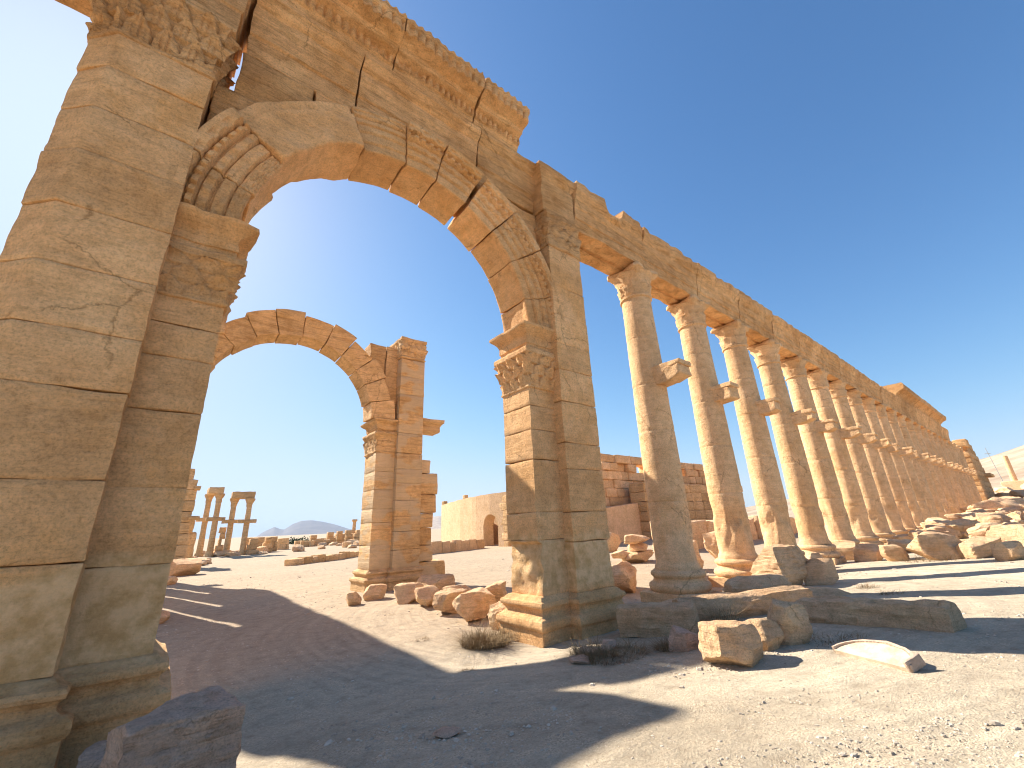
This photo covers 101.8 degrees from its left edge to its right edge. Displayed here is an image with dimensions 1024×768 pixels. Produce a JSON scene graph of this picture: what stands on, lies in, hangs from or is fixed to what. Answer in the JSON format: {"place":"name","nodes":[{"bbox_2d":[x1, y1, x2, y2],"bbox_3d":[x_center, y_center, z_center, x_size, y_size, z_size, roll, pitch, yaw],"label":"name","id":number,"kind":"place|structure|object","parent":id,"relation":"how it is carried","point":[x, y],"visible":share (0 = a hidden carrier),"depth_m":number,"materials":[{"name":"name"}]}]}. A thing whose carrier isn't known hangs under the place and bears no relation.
{"place":"outdoors","nodes":[
{"label":"outdoors","id":0,"kind":"place"},
{"bbox_2d":[257,520,351,536],"bbox_3d":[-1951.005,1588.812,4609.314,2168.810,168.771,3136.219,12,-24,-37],"label":"mountain","id":1,"kind":"structure","parent":0,"point":[308,527],"depth_m":3848.57,"materials":[{"name":"stone"}]},
{"bbox_2d":[429,516,440,528],"bbox_3d":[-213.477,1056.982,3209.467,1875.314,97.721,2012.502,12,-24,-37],"label":"mountain","id":2,"kind":"structure","parent":0,"point":[436,522],"depth_m":2686.93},
{"bbox_2d":[0,0,1023,538],"label":"sky","id":3,"kind":"structure","parent":0,"point":[854,169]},
{"bbox_2d":[156,515,1023,767],"bbox_3d":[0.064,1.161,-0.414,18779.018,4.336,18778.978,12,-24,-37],"label":"ground","id":4,"kind":"structure","parent":0,"point":[689,722],"depth_m":4.85,"materials":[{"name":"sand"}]},
{"bbox_2d":[76,740,106,767],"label":"boulder","id":5,"kind":"object","parent":4,"relation":"on","point":[91,756],"visible":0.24,"depth_m":3.55,"materials":[{"name":"stone"}]},
{"bbox_2d":[160,610,169,623],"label":"boulder","id":6,"kind":"object","parent":4,"relation":"on","point":[165,615],"visible":0.5,"depth_m":10.95,"materials":[{"name":"stone"}]},
{"bbox_2d":[98,685,245,767],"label":"boulder","id":7,"kind":"object","parent":4,"relation":"on","point":[201,728],"visible":1,"depth_m":2.53,"materials":[{"name":"stone"}]},
{"bbox_2d":[170,558,201,575],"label":"boulder","id":8,"kind":"object","parent":4,"relation":"on","point":[186,566],"visible":0.76,"depth_m":24.58,"materials":[{"name":"stone"}]},
{"bbox_2d":[173,469,200,558],"bbox_3d":[-26.954,10.942,34.215,2.132,7.786,1.759,12,-24,-37],"label":"tall ruin","id":9,"kind":"object","parent":4,"relation":"on","point":[192,488],"visible":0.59,"depth_m":33.91,"materials":[{"name":"stone"}]},
{"bbox_2d":[185,521,196,558],"bbox_3d":[-29.132,14.179,37.517,1.015,4.001,1.152,12,-24,-37],"label":"tall ruin","id":10,"kind":"object","parent":4,"relation":"on","point":[191,540],"visible":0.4,"depth_m":37.25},
{"bbox_2d":[194,487,224,556],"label":"column pair","id":11,"kind":"object","parent":4,"relation":"on","point":[216,492],"depth_m":50.33},
{"bbox_2d":[213,527,226,556],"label":"broken pillar","id":12,"kind":"structure","parent":4,"relation":"on","point":[222,534],"depth_m":49.86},
{"bbox_2d":[221,491,256,555],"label":"column pair","id":13,"kind":"object","parent":4,"relation":"on","point":[236,497],"depth_m":50.27},
{"bbox_2d":[245,538,259,554],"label":"broken pillar","id":14,"kind":"structure","parent":4,"relation":"on","point":[251,547],"depth_m":49.58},
{"bbox_2d":[247,536,277,550],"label":"ruined wall","id":15,"kind":"structure","parent":4,"relation":"on","point":[261,540],"depth_m":57.19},
{"bbox_2d":[262,537,271,552],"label":"broken pillar","id":16,"kind":"structure","parent":4,"relation":"on","point":[267,543],"depth_m":53.72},
{"bbox_2d":[277,538,288,549],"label":"ruined wall","id":17,"kind":"structure","parent":4,"relation":"on","point":[283,544],"depth_m":62.75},
{"bbox_2d":[294,539,330,545],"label":"ruined wall","id":18,"kind":"structure","parent":4,"relation":"on","point":[327,541],"depth_m":73.51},
{"bbox_2d":[0,0,625,767],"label":"monumental arch","id":19,"kind":"structure","parent":4,"relation":"on","point":[168,164],"depth_m":5.63,"materials":[{"name":"stone"}]},
{"bbox_2d":[284,551,358,565],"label":"wall","id":20,"kind":"structure","parent":4,"relation":"on","point":[315,558],"depth_m":31.46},
{"bbox_2d":[211,309,444,592],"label":"monumental arch","id":21,"kind":"structure","parent":4,"relation":"on","point":[398,508],"depth_m":16.48,"materials":[{"name":"stone"}]},
{"bbox_2d":[346,592,361,605],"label":"boulder","id":22,"kind":"object","parent":4,"relation":"on","point":[353,598],"visible":0.94,"depth_m":12.14,"materials":[{"name":"stone"}]},
{"bbox_2d":[363,584,386,600],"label":"boulder","id":23,"kind":"object","parent":4,"relation":"on","point":[374,591],"visible":0.97,"depth_m":12.91,"materials":[{"name":"stone"}]},
{"bbox_2d":[394,582,423,604],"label":"boulder","id":24,"kind":"object","parent":4,"relation":"on","point":[404,593],"visible":0.72,"depth_m":12.02,"materials":[{"name":"stone"}]},
{"bbox_2d":[414,585,438,606],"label":"boulder","id":25,"kind":"object","parent":4,"relation":"on","point":[424,595],"visible":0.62,"depth_m":11.24,"materials":[{"name":"stone"}]},
{"bbox_2d":[416,574,455,590],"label":"boulder","id":26,"kind":"object","parent":4,"relation":"on","point":[439,581],"visible":0.48,"depth_m":13.48,"materials":[{"name":"stone"}]},
{"bbox_2d":[433,726,461,738],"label":"stone","id":27,"kind":"object","parent":4,"relation":"on","point":[446,732],"visible":1,"depth_m":3.85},
{"bbox_2d":[432,588,468,613],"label":"boulder","id":28,"kind":"object","parent":4,"relation":"on","point":[443,599],"visible":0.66,"depth_m":10.29,"materials":[{"name":"stone"}]},
{"bbox_2d":[430,539,484,553],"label":"wall","id":29,"kind":"structure","parent":4,"relation":"on","point":[453,546],"depth_m":37.75,"materials":[{"name":"stone"}]},
{"bbox_2d":[452,587,496,621],"bbox_3d":[-0.931,5.230,9.861,1.178,0.671,0.870,12,-24,-37],"label":"boulder","id":30,"kind":"object","parent":4,"relation":"on","point":[475,603],"visible":0.96,"depth_m":9.51,"materials":[{"name":"stone"}]},
{"bbox_2d":[441,492,511,546],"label":"theatre wall","id":31,"kind":"structure","parent":4,"relation":"on","point":[484,517],"depth_m":45.98,"materials":[{"name":"beige stone"}]},
{"bbox_2d":[427,611,528,650],"bbox_3d":[-0.641,4.538,7.723,2.272,0.504,2.474,-11,-21,24],"label":"dry shrub","id":32,"kind":"object","parent":4,"relation":"on","point":[479,639],"visible":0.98,"depth_m":7.57,"materials":[{"name":"beige plant"}]},
{"bbox_2d":[485,580,506,602],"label":"boulder","id":33,"kind":"object","parent":4,"relation":"on","point":[497,589],"visible":0.41,"depth_m":10.41,"materials":[{"name":"stone"}]},
{"bbox_2d":[488,601,504,629],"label":"boulder","id":34,"kind":"object","parent":4,"relation":"on","point":[497,607],"visible":0.3,"depth_m":8.74,"materials":[{"name":"stone"}]},
{"bbox_2d":[569,654,589,663],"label":"stone","id":35,"kind":"object","parent":4,"relation":"on","point":[573,658],"visible":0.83,"depth_m":5.87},
{"bbox_2d":[549,631,623,656],"bbox_3d":[1.231,4.085,6.525,1.457,0.268,1.300,12,-24,-37],"label":"dry shrub","id":36,"kind":"object","parent":4,"relation":"on","point":[572,647],"visible":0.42,"depth_m":6.54,"materials":[{"name":"brown plant"}]},
{"bbox_2d":[600,639,615,650],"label":"stone","id":37,"kind":"object","parent":4,"relation":"on","point":[608,642],"visible":0.8,"depth_m":6.39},
{"bbox_2d":[553,636,664,665],"bbox_3d":[1.421,3.923,6.190,1.704,0.303,1.687,-6,-19,11],"label":"dry shrub","id":38,"kind":"object","parent":4,"relation":"on","point":[604,655],"visible":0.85,"depth_m":6.09,"materials":[{"name":"brown plant"}]},
{"bbox_2d":[607,533,620,551],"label":"boulder","id":39,"kind":"object","parent":4,"relation":"on","point":[614,541],"visible":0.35,"depth_m":28.69,"materials":[{"name":"stone"}]},
{"bbox_2d":[611,550,628,558],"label":"boulder","id":40,"kind":"object","parent":4,"relation":"on","point":[619,554],"visible":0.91,"depth_m":20.63,"materials":[{"name":"stone"}]},
{"bbox_2d":[606,503,641,541],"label":"rendered wall","id":41,"kind":"structure","parent":4,"relation":"on","point":[623,520],"depth_m":39.82,"materials":[{"name":"stone"}]},
{"bbox_2d":[612,561,636,592],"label":"boulder","id":42,"kind":"object","parent":4,"relation":"on","point":[624,575],"visible":0.73,"depth_m":12.16,"materials":[{"name":"stone"}]},
{"bbox_2d":[621,550,653,562],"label":"boulder","id":43,"kind":"object","parent":4,"relation":"on","point":[637,556],"visible":0.89,"depth_m":20.65,"materials":[{"name":"stone"}]},
{"bbox_2d":[628,543,647,550],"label":"boulder","id":44,"kind":"object","parent":43,"relation":"on","point":[638,547],"visible":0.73,"depth_m":21.04,"materials":[{"name":"stone"}]},
{"bbox_2d":[624,534,649,543],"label":"boulder","id":45,"kind":"object","parent":44,"relation":"on","point":[632,539],"visible":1,"depth_m":20.84,"materials":[{"name":"stone"}]},
{"bbox_2d":[615,602,699,637],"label":"stone block","id":46,"kind":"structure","parent":4,"relation":"on","point":[638,619],"depth_m":7.06,"materials":[{"name":"stone"}]},
{"bbox_2d":[607,261,721,602],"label":"colonnade column","id":47,"kind":"structure","parent":4,"relation":"on","point":[677,571],"depth_m":11.51,"materials":[{"name":"stone"}]},
{"bbox_2d":[572,181,949,441],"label":"entablature","id":48,"kind":"structure","parent":47,"relation":"on","point":[611,245],"depth_m":15.60,"materials":[{"name":"stone"}]},
{"bbox_2d":[882,382,945,424],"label":"cornice block","id":49,"kind":"structure","parent":48,"relation":"on","point":[906,394],"depth_m":40.27,"materials":[{"name":"stone"}]},
{"bbox_2d":[632,627,698,652],"bbox_3d":[2.460,3.737,6.082,1.662,0.329,1.497,-7,-19,14],"label":"dry shrub","id":50,"kind":"object","parent":4,"relation":"on","point":[664,646],"visible":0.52,"depth_m":6.08,"materials":[{"name":"brown plant"}]},
{"bbox_2d":[629,482,712,538],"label":"masonry wall","id":51,"kind":"structure","parent":4,"relation":"on","point":[699,504],"depth_m":46.36,"materials":[{"name":"stone"}]},
{"bbox_2d":[601,454,744,506],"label":"masonry wall","id":52,"kind":"structure","parent":4,"relation":"on","point":[619,476],"depth_m":45.03,"materials":[{"name":"stone"}]},
{"bbox_2d":[668,625,698,651],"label":"boulder","id":53,"kind":"object","parent":4,"relation":"on","point":[683,639],"visible":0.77,"depth_m":5.86,"materials":[{"name":"stone"}]},
{"bbox_2d":[702,531,718,558],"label":"boulder","id":54,"kind":"object","parent":4,"relation":"on","point":[710,544],"visible":0.36,"depth_m":19.32,"materials":[{"name":"stone"}]},
{"bbox_2d":[666,295,757,587],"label":"colonnade column","id":55,"kind":"structure","parent":4,"relation":"on","point":[737,554],"depth_m":13.71,"materials":[{"name":"stone"}]},
{"bbox_2d":[650,515,797,548],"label":"masonry wall","id":56,"kind":"structure","parent":4,"relation":"on","point":[699,527],"depth_m":28.69,"materials":[{"name":"stone"}]},
{"bbox_2d":[698,620,763,667],"bbox_3d":[2.701,3.207,5.131,0.756,0.509,0.594,-7,-19,13],"label":"boulder","id":57,"kind":"object","parent":4,"relation":"on","point":[733,642],"visible":0.91,"depth_m":5.01,"materials":[{"name":"stone"}]},
{"bbox_2d":[699,600,764,620],"bbox_3d":[3.675,3.994,7.314,2.344,0.541,1.953,-12,-21,26],"label":"dry shrub","id":58,"kind":"object","parent":4,"relation":"on","point":[727,618],"visible":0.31,"depth_m":7.39,"materials":[{"name":"brown plant"}]},
{"bbox_2d":[672,585,812,620],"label":"fallen column","id":59,"kind":"structure","parent":4,"relation":"on","point":[764,597],"depth_m":7.84,"materials":[{"name":"stone"}]},
{"bbox_2d":[723,573,791,592],"bbox_3d":[6.006,4.859,9.934,1.913,0.577,0.886,5,-20,-22],"label":"boulder","id":60,"kind":"object","parent":4,"relation":"on","point":[751,582],"visible":0.57,"depth_m":9.74,"materials":[{"name":"stone"}]},
{"bbox_2d":[711,320,808,559],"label":"colonnade column","id":61,"kind":"structure","parent":4,"relation":"on","point":[752,409],"depth_m":15.94,"materials":[{"name":"stone"}]},
{"bbox_2d":[745,618,783,650],"bbox_3d":[3.361,3.374,5.583,0.550,0.420,0.477,12,-24,-37],"label":"boulder","id":62,"kind":"object","parent":4,"relation":"on","point":[771,633],"visible":0.57,"depth_m":5.45,"materials":[{"name":"stone"}]},
{"bbox_2d":[750,544,807,584],"bbox_3d":[7.433,5.040,11.486,1.343,1.161,1.065,4,-20,-17],"label":"boulder","id":63,"kind":"object","parent":4,"relation":"on","point":[788,562],"visible":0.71,"depth_m":11.16,"materials":[{"name":"stone"}]},
{"bbox_2d":[767,599,812,644],"bbox_3d":[3.788,3.325,5.785,0.543,0.580,0.601,12,-24,-37],"label":"boulder","id":64,"kind":"object","parent":4,"relation":"on","point":[791,620],"visible":0.75,"depth_m":5.60,"materials":[{"name":"stone"}]},
{"bbox_2d":[747,339,845,564],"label":"colonnade column","id":65,"kind":"structure","parent":4,"relation":"on","point":[787,420],"depth_m":17.89,"materials":[{"name":"stone"}]},
{"bbox_2d":[804,552,823,558],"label":"boulder","id":66,"kind":"object","parent":4,"relation":"on","point":[809,555],"visible":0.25,"depth_m":15.46,"materials":[{"name":"stone"}]},
{"bbox_2d":[780,355,859,544],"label":"colonnade column","id":67,"kind":"structure","parent":4,"relation":"on","point":[830,498],"depth_m":20.04,"materials":[{"name":"stone"}]},
{"bbox_2d":[804,558,838,585],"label":"boulder","id":68,"kind":"object","parent":4,"relation":"on","point":[821,571],"visible":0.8,"depth_m":11.09,"materials":[{"name":"stone"}]},
{"bbox_2d":[803,586,851,596],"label":"boulder","id":69,"kind":"object","parent":4,"relation":"on","point":[822,591],"visible":0.44,"depth_m":8.98,"materials":[{"name":"stone"}]},
{"bbox_2d":[808,630,872,647],"bbox_3d":[4.332,3.400,5.548,0.997,0.152,1.021,-16,-23,35],"label":"dry shrub","id":70,"kind":"object","parent":4,"relation":"on","point":[836,638],"visible":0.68,"depth_m":5.59,"materials":[{"name":"brown plant"}]},
{"bbox_2d":[832,541,856,560],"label":"boulder","id":71,"kind":"object","parent":4,"relation":"on","point":[845,549],"visible":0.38,"depth_m":17.45,"materials":[{"name":"stone"}]},
{"bbox_2d":[807,368,883,544],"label":"colonnade column","id":72,"kind":"structure","parent":4,"relation":"on","point":[855,506],"depth_m":22.06,"materials":[{"name":"stone"}]},
{"bbox_2d":[828,379,894,544],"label":"colonnade column","id":73,"kind":"structure","parent":4,"relation":"on","point":[878,521],"depth_m":24.12,"materials":[{"name":"stone"}]},
{"bbox_2d":[853,544,882,561],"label":"boulder","id":74,"kind":"object","parent":4,"relation":"on","point":[866,552],"visible":0.77,"depth_m":15.99,"materials":[{"name":"stone"}]},
{"bbox_2d":[847,388,908,535],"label":"colonnade column","id":75,"kind":"structure","parent":4,"relation":"on","point":[887,499],"depth_m":26.21,"materials":[{"name":"stone"}]},
{"bbox_2d":[832,640,926,672],"bbox_3d":[4.033,2.957,4.564,0.326,0.230,0.981,-1,-19,-4],"label":"carved slab","id":76,"kind":"object","parent":4,"relation":"on","point":[891,655],"depth_m":4.50,"materials":[{"name":"stone"}]},
{"bbox_2d":[795,596,967,632],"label":"fallen column","id":77,"kind":"structure","parent":4,"relation":"on","point":[942,615],"depth_m":5.87,"materials":[{"name":"stone"}]},
{"bbox_2d":[862,396,918,533],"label":"colonnade column","id":78,"kind":"structure","parent":4,"relation":"on","point":[903,509],"depth_m":28.33,"materials":[{"name":"stone"}]},
{"bbox_2d":[878,544,909,560],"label":"boulder","id":79,"kind":"object","parent":4,"relation":"on","point":[892,551],"visible":0.84,"depth_m":14.80,"materials":[{"name":"stone"}]},
{"bbox_2d":[886,539,911,552],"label":"boulder","id":80,"kind":"object","parent":4,"relation":"on","point":[903,543],"visible":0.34,"depth_m":18.14,"materials":[{"name":"stone"}]},
{"bbox_2d":[876,403,923,528],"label":"colonnade column","id":81,"kind":"structure","parent":4,"relation":"on","point":[908,490],"depth_m":30.40,"materials":[{"name":"stone"}]},
{"bbox_2d":[886,409,931,521],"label":"colonnade column","id":82,"kind":"structure","parent":4,"relation":"on","point":[910,469],"depth_m":32.57,"materials":[{"name":"stone"}]},
{"bbox_2d":[896,414,939,516],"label":"colonnade column","id":83,"kind":"structure","parent":4,"relation":"on","point":[930,502],"depth_m":34.61,"materials":[{"name":"stone"}]},
{"bbox_2d":[887,549,964,562],"bbox_3d":[13.998,5.749,13.901,2.787,0.481,2.634,12,-24,-37],"label":"dry shrub","id":84,"kind":"object","parent":4,"relation":"on","point":[925,558],"visible":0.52,"depth_m":13.92,"materials":[{"name":"brown plant"}]},
{"bbox_2d":[905,419,947,519],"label":"colonnade column","id":85,"kind":"structure","parent":4,"relation":"on","point":[926,470],"depth_m":36.68,"materials":[{"name":"stone"}]},
{"bbox_2d":[913,423,951,520],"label":"colonnade column","id":86,"kind":"structure","parent":4,"relation":"on","point":[931,467],"depth_m":38.76,"materials":[{"name":"stone"}]},
{"bbox_2d":[906,531,961,559],"bbox_3d":[14.385,5.487,14.084,1.538,0.948,1.096,-12,-21,25],"label":"boulder","id":87,"kind":"object","parent":4,"relation":"on","point":[928,544],"visible":0.81,"depth_m":13.77,"materials":[{"name":"stone"}]},
{"bbox_2d":[925,517,949,524],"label":"boulder","id":88,"kind":"object","parent":4,"relation":"on","point":[939,520],"visible":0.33,"depth_m":27.11,"materials":[{"name":"stone"}]},
{"bbox_2d":[921,426,956,513],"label":"colonnade column","id":89,"kind":"structure","parent":4,"relation":"on","point":[924,429],"depth_m":40.87,"materials":[{"name":"stone"}]},
{"bbox_2d":[921,526,961,538],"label":"boulder","id":90,"kind":"object","parent":4,"relation":"on","point":[958,533],"visible":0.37,"depth_m":20.98,"materials":[{"name":"stone"}]},
{"bbox_2d":[927,430,961,512],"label":"colonnade column","id":91,"kind":"structure","parent":4,"relation":"on","point":[944,473],"depth_m":42.95,"materials":[{"name":"stone"}]},
{"bbox_2d":[933,433,963,512],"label":"colonnade column","id":92,"kind":"structure","parent":4,"relation":"on","point":[948,471],"depth_m":45.04,"materials":[{"name":"stone"}]},
{"bbox_2d":[938,436,967,506],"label":"colonnade column","id":93,"kind":"structure","parent":4,"relation":"on","point":[953,473],"depth_m":47.17,"materials":[{"name":"stone"}]},
{"bbox_2d":[943,438,970,505],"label":"colonnade column","id":94,"kind":"structure","parent":4,"relation":"on","point":[945,440],"depth_m":49.30,"materials":[{"name":"stone"}]},
{"bbox_2d":[948,441,973,504],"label":"colonnade column","id":95,"kind":"structure","parent":4,"relation":"on","point":[967,470],"depth_m":51.33,"materials":[{"name":"stone"}]},
{"bbox_2d":[952,443,976,502],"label":"colonnade column","id":96,"kind":"structure","parent":4,"relation":"on","point":[964,474],"depth_m":53.44,"materials":[{"name":"stone"}]},
{"bbox_2d":[960,531,968,538],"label":"boulder","id":97,"kind":"object","parent":4,"relation":"on","point":[964,534],"visible":0.34,"depth_m":21.20,"materials":[{"name":"stone"}]},
{"bbox_2d":[946,519,980,531],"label":"boulder","id":98,"kind":"object","parent":97,"relation":"on","point":[967,523],"visible":0.64,"depth_m":21.51,"materials":[{"name":"stone"}]},
{"bbox_2d":[956,445,979,501],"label":"colonnade column","id":99,"kind":"structure","parent":4,"relation":"on","point":[968,476],"depth_m":55.55,"materials":[{"name":"stone"}]},
{"bbox_2d":[959,447,981,501],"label":"colonnade column","id":100,"kind":"structure","parent":4,"relation":"on","point":[971,476],"depth_m":57.68,"materials":[{"name":"stone"}]},
{"bbox_2d":[952,439,994,500],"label":"end pier","id":101,"kind":"structure","parent":4,"relation":"on","point":[984,486],"depth_m":63.96,"materials":[{"name":"stone"}]},
{"bbox_2d":[968,528,986,537],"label":"boulder","id":102,"kind":"object","parent":4,"relation":"on","point":[981,532],"visible":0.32,"depth_m":17.89,"materials":[{"name":"stone"}]},
{"bbox_2d":[955,536,1001,558],"bbox_3d":[14.942,5.235,13.310,1.128,0.683,0.848,1,-19,-11],"label":"boulder","id":103,"kind":"object","parent":4,"relation":"on","point":[976,547],"visible":0.86,"depth_m":13.12,"materials":[{"name":"stone"}]},
{"bbox_2d":[967,524,990,532],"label":"boulder","id":104,"kind":"object","parent":4,"relation":"on","point":[974,528],"visible":0.39,"depth_m":19.83,"materials":[{"name":"stone"}]},
{"bbox_2d":[976,514,1002,522],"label":"boulder","id":105,"kind":"object","parent":4,"relation":"on","point":[982,518],"visible":0.73,"depth_m":21.99,"materials":[{"name":"stone"}]},
{"bbox_2d":[967,497,1023,509],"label":"boulder","id":106,"kind":"object","parent":4,"relation":"on","point":[996,503],"visible":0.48,"depth_m":37.35,"materials":[{"name":"stone"}]},
{"bbox_2d":[986,524,1023,546],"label":"boulder","id":107,"kind":"object","parent":4,"relation":"on","point":[1012,532],"visible":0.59,"depth_m":13.25,"materials":[{"name":"stone"}]},
{"bbox_2d":[990,541,1023,560],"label":"boulder","id":108,"kind":"object","parent":4,"relation":"on","point":[1008,551],"visible":0.91,"depth_m":11.68,"materials":[{"name":"stone"}]},
{"bbox_2d":[1000,456,1023,489],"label":"lone column","id":109,"kind":"structure","parent":4,"relation":"on","point":[1014,483],"depth_m":94.57,"materials":[{"name":"stone"}]},
{"bbox_2d":[746,445,1023,515],"bbox_3d":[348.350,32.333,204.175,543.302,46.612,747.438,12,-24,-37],"label":"hill","id":110,"kind":"structure","parent":0,"point":[1015,457],"depth_m":215.48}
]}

